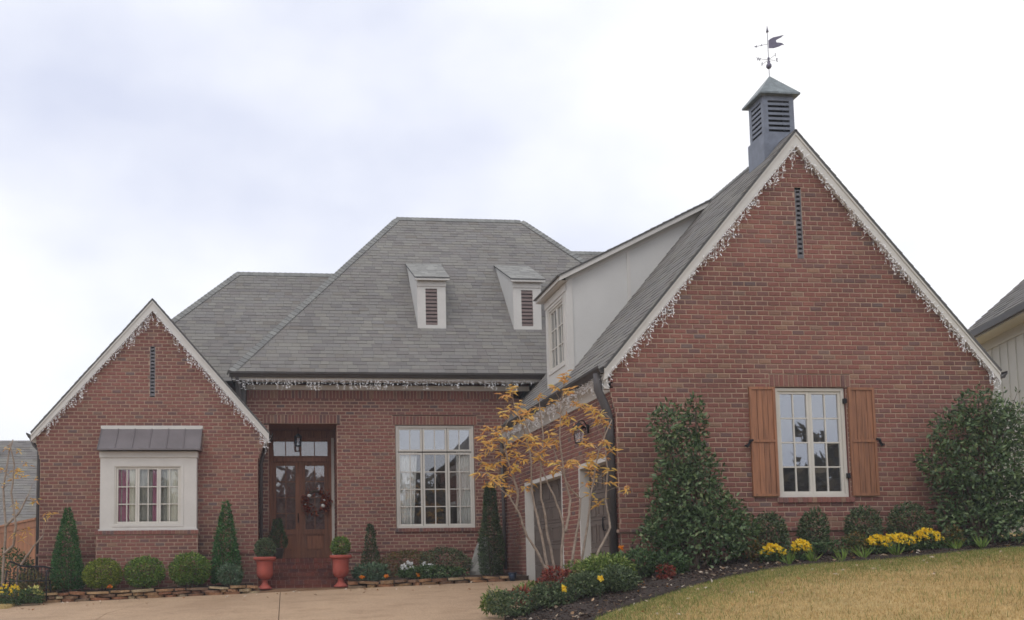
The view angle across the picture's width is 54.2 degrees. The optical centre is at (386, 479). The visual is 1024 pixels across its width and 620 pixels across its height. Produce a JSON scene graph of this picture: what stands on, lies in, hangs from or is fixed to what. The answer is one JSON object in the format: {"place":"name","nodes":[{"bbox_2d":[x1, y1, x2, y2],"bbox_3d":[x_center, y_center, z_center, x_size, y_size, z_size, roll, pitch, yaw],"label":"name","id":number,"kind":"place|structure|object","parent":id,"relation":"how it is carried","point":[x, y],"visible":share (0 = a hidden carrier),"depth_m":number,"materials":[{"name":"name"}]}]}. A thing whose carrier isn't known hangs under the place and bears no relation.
{"place":"outdoors","nodes":[
{"label":"outdoors","id":0,"kind":"place"},
{"bbox_2d":[0,603,20,608],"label":"side yard","id":1,"kind":"structure","parent":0,"point":[5,606],"depth_m":19.36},
{"bbox_2d":[0,518,35,589],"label":"wooden fence","id":2,"kind":"object","parent":1,"relation":"on","point":[29,538],"visible":0.38,"depth_m":24.96,"materials":[{"name":"brown wood"}]},
{"bbox_2d":[0,440,36,524],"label":"neighbor house","id":3,"kind":"structure","parent":1,"relation":"on","point":[22,486],"depth_m":40.06,"materials":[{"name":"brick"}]},
{"bbox_2d":[3,561,51,600],"bbox_3d":[-7.345,2.077,20.238,0.870,0.838,0.433,0,-5,-6],"label":"garden bench","id":4,"kind":"object","parent":1,"relation":"on","point":[30,580],"visible":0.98,"depth_m":20.39,"materials":[{"name":"black metal"}]},
{"bbox_2d":[0,580,534,619],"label":"driveway","id":5,"kind":"structure","parent":0,"point":[460,601],"depth_m":17.64,"materials":[{"name":"beige concrete"}]},
{"bbox_2d":[41,585,259,602],"bbox_3d":[-4.889,2.385,20.522,4.493,0.304,0.265,0,-5,-6],"label":"stone edging","id":6,"kind":"object","parent":5,"relation":"on","point":[160,593],"visible":0.96,"depth_m":20.45,"materials":[{"name":"stone"}]},
{"bbox_2d":[348,576,517,587],"bbox_3d":[1.010,2.208,21.165,3.693,0.244,0.267,0,-5,-6],"label":"stone edging","id":7,"kind":"object","parent":5,"relation":"on","point":[385,583],"visible":0.95,"depth_m":21.08,"materials":[{"name":"stone"}]},
{"bbox_2d":[508,573,516,580],"bbox_3d":[2.715,2.102,21.254,0.190,0.180,0.190,0,-5,-6],"label":"glazed pot","id":8,"kind":"object","parent":5,"relation":"on","point":[512,576],"visible":1,"depth_m":21.19,"materials":[{"name":"blue ceramic"}]},
{"bbox_2d":[252,587,350,593],"bbox_3d":[-1.824,2.438,21.105,2.080,0.220,0.620,0,-5,-6],"label":"entry pad","id":9,"kind":"object","parent":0,"point":[284,590],"visible":0.29,"depth_m":21.05,"materials":[{"name":"beige concrete"}]},
{"bbox_2d":[253,557,275,588],"bbox_3d":[-2.607,2.012,21.169,0.486,0.690,0.486,0,-5,-6],"label":"terracotta urn","id":10,"kind":"object","parent":9,"relation":"on","point":[264,571],"visible":0.99,"depth_m":21.03,"materials":[{"name":"ceramic"}]},
{"bbox_2d":[253,537,275,556],"bbox_3d":[-2.612,1.511,21.215,0.514,0.562,0.499,0,-5,-6],"label":"topiary ball","id":11,"kind":"object","parent":10,"relation":"on","point":[263,552],"visible":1,"depth_m":21.13,"materials":[{"name":"green plant"}]},
{"bbox_2d":[329,555,351,586],"bbox_3d":[-0.986,1.986,21.344,0.486,0.690,0.486,0,-5,-6],"label":"terracotta urn","id":12,"kind":"object","parent":9,"relation":"on","point":[340,567],"visible":0.99,"depth_m":21.21,"materials":[{"name":"ceramic"}]},
{"bbox_2d":[330,536,350,554],"bbox_3d":[-0.990,1.490,21.386,0.486,0.551,0.497,0,-5,-6],"label":"topiary ball","id":13,"kind":"object","parent":12,"relation":"on","point":[346,547],"visible":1,"depth_m":21.29,"materials":[{"name":"green plant"}]},
{"bbox_2d":[0,0,1023,439],"label":"sky","id":14,"kind":"structure","parent":0,"point":[164,151],"materials":[{"name":"white"}]},
{"bbox_2d":[504,535,1023,619],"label":"mulch bed","id":15,"kind":"object","parent":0,"point":[647,591],"visible":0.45,"depth_m":13.84,"materials":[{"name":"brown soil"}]},
{"bbox_2d":[478,585,509,616],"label":"bed plant","id":16,"kind":"object","parent":15,"relation":"on","point":[484,603],"visible":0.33,"depth_m":14.21,"materials":[{"name":"green plant"}]},
{"bbox_2d":[485,587,545,617],"bbox_3d":[1.796,1.714,13.751,0.860,0.442,0.721,0,-5,-6],"label":"bed plant","id":17,"kind":"object","parent":15,"relation":"on","point":[508,595],"visible":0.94,"depth_m":13.64,"materials":[{"name":"green plant"}]},
{"bbox_2d":[505,583,538,607],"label":"bed plant","id":18,"kind":"object","parent":15,"relation":"on","point":[524,590],"visible":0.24,"depth_m":14.54,"materials":[{"name":"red plant"}]},
{"bbox_2d":[513,580,545,604],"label":"bed plant","id":19,"kind":"object","parent":15,"relation":"on","point":[529,584],"visible":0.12,"depth_m":15.07,"materials":[{"name":"green plant"}]},
{"bbox_2d":[469,370,630,581],"bbox_3d":[2.460,0.001,15.004,2.447,3.253,0.934,0,-5,-6],"label":"autumn tree","id":20,"kind":"object","parent":15,"relation":"on","point":[592,464],"visible":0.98,"depth_m":14.97,"materials":[{"name":"orange plant"}]},
{"bbox_2d":[528,580,576,607],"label":"bed plant","id":21,"kind":"object","parent":15,"relation":"on","point":[555,589],"visible":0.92,"depth_m":13.47,"materials":[{"name":"green plant"}]},
{"bbox_2d":[535,565,574,590],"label":"bed plant","id":22,"kind":"object","parent":15,"relation":"on","point":[547,574],"visible":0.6,"depth_m":14.47,"materials":[{"name":"red plant"}]},
{"bbox_2d":[563,559,589,578],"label":"bed plant","id":23,"kind":"object","parent":15,"relation":"on","point":[574,566],"visible":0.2,"depth_m":14.88,"materials":[{"name":"green plant"}]},
{"bbox_2d":[562,570,606,598],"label":"bed plant","id":24,"kind":"object","parent":15,"relation":"on","point":[592,585],"visible":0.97,"depth_m":13.52,"materials":[{"name":"green plant"}]},
{"bbox_2d":[576,551,638,585],"bbox_3d":[3.193,1.314,14.326,0.877,0.560,0.774,0,-5,-6],"label":"bed plant","id":25,"kind":"object","parent":15,"relation":"on","point":[607,559],"visible":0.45,"depth_m":14.24,"materials":[{"name":"green plant"}]},
{"bbox_2d":[599,561,643,592],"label":"bed plant","id":26,"kind":"object","parent":15,"relation":"on","point":[623,571],"visible":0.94,"depth_m":13.63,"materials":[{"name":"green plant"}]},
{"bbox_2d":[611,546,658,577],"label":"bed plant","id":27,"kind":"object","parent":15,"relation":"on","point":[630,555],"visible":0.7,"depth_m":14.61,"materials":[{"name":"green plant"}]},
{"bbox_2d":[655,562,676,579],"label":"bed plant","id":28,"kind":"object","parent":15,"relation":"on","point":[667,571],"visible":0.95,"depth_m":14.26,"materials":[{"name":"red plant"}]},
{"bbox_2d":[649,549,693,573],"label":"bed plant","id":29,"kind":"object","parent":15,"relation":"on","point":[674,558],"visible":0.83,"depth_m":14.58,"materials":[{"name":"green plant"}]},
{"bbox_2d":[631,391,761,569],"bbox_3d":[4.778,0.034,15.181,2.088,2.879,1.210,0,-5,-6],"label":"holly shrub","id":30,"kind":"object","parent":15,"relation":"on","point":[686,512],"visible":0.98,"depth_m":15.14,"materials":[{"name":"green plant"}]},
{"bbox_2d":[745,536,768,562],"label":"bed plant","id":31,"kind":"object","parent":15,"relation":"on","point":[750,555],"visible":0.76,"depth_m":15.09,"materials":[{"name":"green plant"}]},
{"bbox_2d":[750,510,790,558],"bbox_3d":[6.052,0.910,15.590,0.616,0.840,0.642,-2,-5,17],"label":"boxwood shrub","id":32,"kind":"object","parent":15,"relation":"on","point":[772,517],"visible":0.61,"depth_m":15.48,"materials":[{"name":"green plant"}]},
{"bbox_2d":[757,542,787,562],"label":"yellow flowers","id":33,"kind":"object","parent":15,"relation":"on","point":[770,548],"visible":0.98,"depth_m":14.83,"materials":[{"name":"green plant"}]},
{"bbox_2d":[778,549,794,563],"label":"iris clump","id":34,"kind":"object","parent":15,"relation":"on","point":[790,560],"visible":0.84,"depth_m":14.67,"materials":[{"name":"green plant"}]},
{"bbox_2d":[788,538,814,559],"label":"yellow flowers","id":35,"kind":"object","parent":15,"relation":"on","point":[797,545],"visible":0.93,"depth_m":14.96,"materials":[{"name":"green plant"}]},
{"bbox_2d":[804,548,820,561],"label":"iris clump","id":36,"kind":"object","parent":15,"relation":"on","point":[810,557],"visible":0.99,"depth_m":14.68,"materials":[{"name":"green plant"}]},
{"bbox_2d":[795,506,830,554],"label":"boxwood shrub","id":37,"kind":"object","parent":15,"relation":"on","point":[801,533],"visible":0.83,"depth_m":15.59,"materials":[{"name":"green plant"}]},
{"bbox_2d":[832,548,847,561],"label":"iris clump","id":38,"kind":"object","parent":15,"relation":"on","point":[844,555],"visible":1,"depth_m":14.75,"materials":[{"name":"green plant"}]},
{"bbox_2d":[841,531,868,556],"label":"bed plant","id":39,"kind":"object","parent":15,"relation":"on","point":[858,534],"visible":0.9,"depth_m":15.25,"materials":[{"name":"green plant"}]},
{"bbox_2d":[850,543,873,557],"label":"iris clump","id":40,"kind":"object","parent":15,"relation":"on","point":[865,554],"visible":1,"depth_m":14.90,"materials":[{"name":"green plant"}]},
{"bbox_2d":[843,504,884,546],"bbox_3d":[7.603,0.804,15.754,0.630,0.859,0.650,0,-5,-6],"label":"boxwood shrub","id":41,"kind":"object","parent":15,"relation":"on","point":[875,518],"visible":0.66,"depth_m":15.68,"materials":[{"name":"green plant"}]},
{"bbox_2d":[765,533,982,553],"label":"ground plants","id":42,"kind":"object","parent":15,"relation":"on","point":[828,542],"visible":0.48,"depth_m":15.37,"materials":[{"name":"green plant"}]},
{"bbox_2d":[861,534,892,553],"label":"yellow flowers","id":43,"kind":"object","parent":15,"relation":"on","point":[879,539],"visible":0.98,"depth_m":15.13,"materials":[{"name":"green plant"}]},
{"bbox_2d":[886,544,904,554],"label":"iris clump","id":44,"kind":"object","parent":15,"relation":"on","point":[892,550],"visible":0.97,"depth_m":15.00,"materials":[{"name":"green plant"}]},
{"bbox_2d":[878,532,919,551],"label":"yellow flowers","id":45,"kind":"object","parent":15,"relation":"on","point":[902,538],"visible":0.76,"depth_m":15.17,"materials":[{"name":"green plant"}]},
{"bbox_2d":[883,501,932,546],"bbox_3d":[8.356,0.752,15.840,0.749,0.867,0.677,0,-5,-6],"label":"boxwood shrub","id":46,"kind":"object","parent":15,"relation":"on","point":[920,524],"visible":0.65,"depth_m":15.75,"materials":[{"name":"green plant"}]},
{"bbox_2d":[907,527,945,549],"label":"yellow flowers","id":47,"kind":"object","parent":15,"relation":"on","point":[923,532],"visible":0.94,"depth_m":15.26,"materials":[{"name":"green plant"}]},
{"bbox_2d":[941,523,966,546],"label":"bed plant","id":48,"kind":"object","parent":15,"relation":"on","point":[960,532],"visible":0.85,"depth_m":15.41,"materials":[{"name":"green plant"}]},
{"bbox_2d":[945,538,964,548],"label":"iris clump","id":49,"kind":"object","parent":15,"relation":"on","point":[957,546],"visible":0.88,"depth_m":15.21,"materials":[{"name":"green plant"}]},
{"bbox_2d":[912,385,1023,543],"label":"holly shrub","id":50,"kind":"object","parent":15,"relation":"on","point":[989,515],"visible":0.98,"depth_m":15.78,"materials":[{"name":"green plant"}]},
{"bbox_2d":[971,534,990,547],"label":"iris clump","id":51,"kind":"object","parent":15,"relation":"on","point":[981,544],"visible":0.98,"depth_m":15.28,"materials":[{"name":"green plant"}]},
{"bbox_2d":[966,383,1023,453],"bbox_3d":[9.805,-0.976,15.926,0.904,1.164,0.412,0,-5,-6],"label":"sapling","id":52,"kind":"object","parent":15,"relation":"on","point":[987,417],"visible":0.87,"depth_m":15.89,"materials":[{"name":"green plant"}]},
{"bbox_2d":[591,533,1023,619],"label":"lawn","id":53,"kind":"structure","parent":0,"point":[842,603],"depth_m":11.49,"materials":[{"name":"plant"}]},
{"bbox_2d":[17,543,1023,619],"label":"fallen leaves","id":54,"kind":"object","parent":53,"relation":"on","point":[572,612],"visible":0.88,"depth_m":14.20,"materials":[{"name":"brown plant"}]},
{"bbox_2d":[968,279,1023,532],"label":"neighbor house","id":55,"kind":"structure","parent":53,"relation":"on","point":[996,331],"depth_m":22.27,"materials":[{"name":"beige"}]},
{"bbox_3d":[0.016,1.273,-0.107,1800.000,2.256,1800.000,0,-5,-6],"label":"ground","id":56,"kind":"structure","parent":0,"visible":0},
{"bbox_2d":[0,583,252,603],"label":"planting bed","id":57,"kind":"object","parent":56,"relation":"on","point":[86,591],"visible":0.29,"depth_m":20.63,"materials":[{"name":"brown soil"}]},
{"bbox_2d":[0,584,24,605],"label":"yellow flowers","id":58,"kind":"object","parent":57,"relation":"on","point":[5,590],"visible":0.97,"depth_m":19.67,"materials":[{"name":"green plant"}]},
{"bbox_2d":[0,547,34,589],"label":"round shrub","id":59,"kind":"object","parent":57,"relation":"on","point":[19,557],"visible":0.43,"depth_m":22.35,"materials":[{"name":"green plant"}]},
{"bbox_2d":[0,439,58,594],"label":"autumn tree","id":60,"kind":"object","parent":57,"relation":"on","point":[6,524],"visible":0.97,"depth_m":20.71,"materials":[{"name":"orange plant"}]},
{"bbox_2d":[14,569,47,591],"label":"round shrub","id":61,"kind":"object","parent":57,"relation":"on","point":[29,575],"visible":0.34,"depth_m":21.12,"materials":[{"name":"green plant"}]},
{"bbox_2d":[18,585,45,604],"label":"pale flowers","id":62,"kind":"object","parent":57,"relation":"on","point":[33,590],"visible":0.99,"depth_m":19.78,"materials":[{"name":"green plant"}]},
{"bbox_2d":[18,575,66,592],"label":"leafy perennial","id":63,"kind":"object","parent":57,"relation":"on","point":[27,587],"visible":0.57,"depth_m":20.75,"materials":[{"name":"green plant"}]},
{"bbox_2d":[47,507,85,591],"bbox_3d":[-6.799,1.524,21.061,0.809,1.915,0.801,4,-6,-42],"label":"cone shrub","id":64,"kind":"object","parent":57,"relation":"on","point":[77,583],"visible":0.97,"depth_m":20.93,"materials":[{"name":"green plant"}]},
{"bbox_2d":[81,557,123,590],"bbox_3d":[-5.978,2.039,20.786,0.890,0.790,0.939,0,-5,-6],"label":"boxwood ball","id":65,"kind":"object","parent":57,"relation":"on","point":[93,567],"visible":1,"depth_m":20.65,"materials":[{"name":"green plant"}]},
{"bbox_2d":[122,554,166,588],"bbox_3d":[-5.109,1.995,20.890,0.918,0.833,0.853,-3,-5,26],"label":"boxwood ball","id":66,"kind":"object","parent":57,"relation":"on","point":[143,581],"visible":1,"depth_m":20.75,"materials":[{"name":"green plant"}]},
{"bbox_2d":[166,551,211,587],"bbox_3d":[-4.190,1.953,21.021,0.966,0.874,0.960,0,-5,-6],"label":"boxwood ball","id":67,"kind":"object","parent":57,"relation":"on","point":[186,576],"visible":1,"depth_m":20.86,"materials":[{"name":"green plant"}]},
{"bbox_2d":[210,500,243,585],"bbox_3d":[-3.469,1.407,21.413,0.790,1.971,0.797,0,-5,-6],"label":"cone shrub","id":68,"kind":"object","parent":57,"relation":"on","point":[217,558],"visible":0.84,"depth_m":21.31,"materials":[{"name":"green plant"}]},
{"bbox_2d":[217,562,244,585],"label":"feathery shrub","id":69,"kind":"object","parent":57,"relation":"on","point":[233,566],"visible":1,"depth_m":20.89,"materials":[{"name":"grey plant"}]},
{"bbox_2d":[346,572,528,588],"bbox_3d":[1.049,2.334,22.308,3.870,0.418,2.220,0,-5,-6],"label":"planting bed","id":70,"kind":"object","parent":56,"relation":"on","point":[519,577],"visible":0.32,"depth_m":21.57,"materials":[{"name":"brown soil"}]},
{"bbox_2d":[350,560,390,580],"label":"leafy perennial","id":71,"kind":"object","parent":70,"relation":"on","point":[371,567],"visible":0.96,"depth_m":21.60,"materials":[{"name":"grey plant"}]},
{"bbox_2d":[360,524,380,577],"bbox_3d":[-0.359,1.685,22.528,0.535,1.376,0.456,0,-5,-6],"label":"column conifer","id":72,"kind":"object","parent":70,"relation":"on","point":[369,530],"depth_m":22.49,"materials":[{"name":"green plant"}]},
{"bbox_2d":[397,560,416,577],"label":"white flowers","id":73,"kind":"object","parent":70,"relation":"on","point":[404,566],"visible":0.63,"depth_m":21.80,"materials":[{"name":"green plant"}]},
{"bbox_2d":[379,548,435,577],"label":"azalea bush","id":74,"kind":"object","parent":70,"relation":"on","point":[401,552],"visible":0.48,"depth_m":22.63,"materials":[{"name":"green plant"}]},
{"bbox_2d":[417,562,434,576],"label":"white flowers","id":75,"kind":"object","parent":70,"relation":"on","point":[423,563],"visible":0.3,"depth_m":21.85,"materials":[{"name":"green plant"}]},
{"bbox_2d":[395,564,469,578],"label":"leafy perennial","id":76,"kind":"object","parent":70,"relation":"on","point":[410,572],"visible":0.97,"depth_m":21.53,"materials":[{"name":"green plant"}]},
{"bbox_2d":[417,546,473,574],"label":"azalea bush","id":77,"kind":"object","parent":70,"relation":"on","point":[459,553],"visible":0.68,"depth_m":22.50,"materials":[{"name":"green plant"}]},
{"bbox_2d":[469,535,499,574],"bbox_3d":[2.268,1.781,22.765,0.714,0.980,0.459,0,-5,-6],"label":"boulder","id":78,"kind":"object","parent":70,"relation":"on","point":[474,570],"visible":0.31,"depth_m":22.60,"materials":[{"name":"grey stone"}]},
{"bbox_2d":[476,481,505,575],"bbox_3d":[2.352,1.141,22.256,0.695,2.224,0.588,0,-5,-6],"label":"column conifer","id":79,"kind":"object","parent":70,"relation":"on","point":[495,524],"depth_m":22.16,"materials":[{"name":"green plant"}]},
{"bbox_2d":[26,76,1007,590],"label":"brick house","id":80,"kind":"structure","parent":56,"relation":"on","point":[804,344],"depth_m":21.50,"materials":[{"name":"red brick"}]},
{"bbox_2d":[118,470,128,521],"bbox_3d":[-5.725,0.362,21.582,0.292,1.289,0.031,0,-5,-6],"label":"curtain","id":81,"kind":"object","parent":80,"relation":"hanging from","point":[124,473],"visible":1,"depth_m":21.57,"materials":[{"name":"fabric"}]},
{"bbox_2d":[129,470,135,521],"bbox_3d":[-5.510,0.361,21.597,0.222,1.289,0.031,0,-5,-6],"label":"curtain","id":82,"kind":"object","parent":80,"relation":"hanging from","point":[132,476],"visible":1,"depth_m":21.59,"materials":[{"name":"white fabric"}]},
{"bbox_2d":[121,469,166,521],"bbox_3d":[-5.213,0.363,21.666,1.227,1.289,0.059,0,-5,-6],"label":"curtain","id":83,"kind":"object","parent":80,"relation":"hanging from","point":[143,494],"visible":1,"depth_m":21.67,"materials":[{"name":"white fabric"}]},
{"bbox_2d":[114,466,180,524],"bbox_3d":[-5.206,0.356,21.586,1.425,1.289,0.100,0,-5,-6],"label":"window","id":84,"kind":"structure","parent":80,"relation":"in","point":[137,486],"depth_m":21.56,"materials":[{"name":"paint"}]},
{"bbox_2d":[37,311,270,452],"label":"icicle lights","id":85,"kind":"object","parent":80,"relation":"attached to","point":[191,363],"visible":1,"depth_m":22.08,"materials":[{"name":"white plastic"}]},
{"bbox_2d":[152,470,156,520],"bbox_3d":[-5.039,0.359,21.655,0.172,1.289,0.031,0,-5,-6],"label":"curtain","id":86,"kind":"object","parent":80,"relation":"hanging from","point":[154,514],"visible":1,"depth_m":21.65,"materials":[{"name":"fabric"}]},
{"bbox_2d":[167,469,177,520],"bbox_3d":[-4.686,0.358,21.693,0.272,1.289,0.031,0,-5,-6],"label":"curtain","id":87,"kind":"object","parent":80,"relation":"hanging from","point":[173,494],"visible":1,"depth_m":21.69,"materials":[{"name":"white fabric"}]},
{"bbox_2d":[272,548,283,558],"bbox_3d":[-2.511,1.716,22.799,0.320,0.240,0.320,0,-5,-6],"label":"planter pot","id":88,"kind":"object","parent":80,"relation":"on","point":[279,552],"visible":0.73,"depth_m":22.68,"materials":[{"name":"brown metal"}]},
{"bbox_2d":[268,518,288,548],"bbox_3d":[-2.520,1.297,22.832,0.534,0.825,0.444,0,-5,-6],"label":"potted evergreen","id":89,"kind":"object","parent":88,"relation":"in","point":[278,525],"visible":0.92,"depth_m":22.75,"materials":[{"name":"green plant"}]},
{"bbox_2d":[272,462,300,557],"bbox_3d":[-2.467,0.756,24.329,0.708,2.368,0.060,0,-5,-6],"label":"door leaf","id":90,"kind":"structure","parent":80,"relation":"in","point":[293,550],"depth_m":24.30,"materials":[{"name":"brown wood"}]},
{"bbox_2d":[294,434,301,446],"bbox_3d":[-2.140,-1.025,23.931,0.190,0.463,0.165,0,-5,-6],"label":"porch lantern","id":91,"kind":"object","parent":80,"relation":"hanging from","point":[295,438],"visible":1,"depth_m":23.91,"materials":[{"name":"black metal"}]},
{"bbox_2d":[272,440,328,457],"bbox_3d":[-2.131,-0.751,24.494,1.425,0.449,0.060,0,-5,-6],"label":"transom window","id":92,"kind":"structure","parent":80,"relation":"in","point":[300,448],"depth_m":24.46,"materials":[{"name":"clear glass"}]},
{"bbox_2d":[298,462,329,557],"bbox_3d":[-1.794,0.750,24.365,0.790,2.368,0.132,0,-5,-6],"label":"door leaf","id":93,"kind":"structure","parent":80,"relation":"in","point":[315,543],"depth_m":24.34,"materials":[{"name":"brown wood"}]},
{"bbox_2d":[301,487,332,516],"bbox_3d":[-1.711,0.565,24.282,0.800,0.725,0.184,0,-5,-6],"label":"autumn wreath","id":94,"kind":"object","parent":93,"relation":"attached to","point":[305,500],"visible":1,"depth_m":24.28,"materials":[{"name":"brown plant"}]},
{"bbox_2d":[232,378,533,390],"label":"icicle lights","id":95,"kind":"object","parent":80,"relation":"attached to","point":[355,380],"visible":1,"depth_m":23.12,"materials":[{"name":"white plastic"}]},
{"bbox_2d":[398,452,416,523],"bbox_3d":[0.510,0.221,23.604,0.473,1.824,0.036,0,-5,-6],"label":"curtain","id":96,"kind":"object","parent":80,"relation":"hanging from","point":[405,484],"visible":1,"depth_m":23.61,"materials":[{"name":"white fabric"}]},
{"bbox_2d":[395,426,474,527],"bbox_3d":[1.164,-0.058,23.648,1.884,2.452,0.100,0,-5,-6],"label":"window","id":97,"kind":"structure","parent":80,"relation":"in","point":[447,471],"depth_m":23.63,"materials":[{"name":"paint"}]},
{"bbox_2d":[456,452,470,523],"bbox_3d":[1.867,0.216,23.749,0.373,1.824,0.036,0,-5,-6],"label":"curtain","id":98,"kind":"object","parent":80,"relation":"hanging from","point":[465,484],"visible":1,"depth_m":23.74,"materials":[{"name":"white fabric"}]},
{"bbox_2d":[524,471,564,581],"bbox_3d":[3.351,1.090,20.359,0.252,2.262,2.920,0,-5,-6],"label":"garage door","id":99,"kind":"structure","parent":80,"relation":"in","point":[534,567],"depth_m":20.94,"materials":[{"name":"paint"}]},
{"bbox_2d":[501,374,605,438],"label":"icicle lights","id":100,"kind":"object","parent":80,"relation":"attached to","point":[548,408],"visible":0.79,"depth_m":18.77,"materials":[{"name":"white plastic"}]},
{"bbox_2d":[548,299,563,372],"bbox_3d":[3.500,-2.898,20.074,0.100,1.325,1.090,0,-5,-6],"label":"window","id":101,"kind":"structure","parent":80,"relation":"in","point":[552,322],"depth_m":20.28,"materials":[{"name":"paint"}]},
{"bbox_2d":[572,420,588,443],"bbox_3d":[3.408,-0.828,17.289,0.224,0.421,0.224,-5,-6,39],"label":"wall lantern","id":102,"kind":"object","parent":80,"relation":"attached to","point":[578,424],"depth_m":17.28,"materials":[{"name":"black metal"}]},
{"bbox_2d":[578,456,620,568],"bbox_3d":[3.713,0.883,16.968,0.252,2.425,1.750,0,-5,-6],"label":"garage door","id":103,"kind":"structure","parent":80,"relation":"in","point":[598,520],"depth_m":17.58,"materials":[{"name":"paint"}]},
{"bbox_2d":[755,27,783,75],"bbox_3d":[6.773,-7.585,17.472,0.478,0.965,0.326,-3,-5,29],"label":"weathervane","id":104,"kind":"object","parent":80,"relation":"on","point":[772,43],"visible":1,"depth_m":17.50,"materials":[{"name":"black metal"}]},
{"bbox_2d":[605,145,1000,390],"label":"icicle lights","id":105,"kind":"object","parent":80,"relation":"attached to","point":[869,232],"visible":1,"depth_m":16.50,"materials":[{"name":"white plastic"}]},
{"bbox_2d":[775,388,848,496],"bbox_3d":[6.998,-0.601,16.319,1.201,1.808,0.100,0,-5,-6],"label":"window","id":106,"kind":"structure","parent":80,"relation":"in","point":[807,392],"depth_m":16.30,"materials":[{"name":"paint"}]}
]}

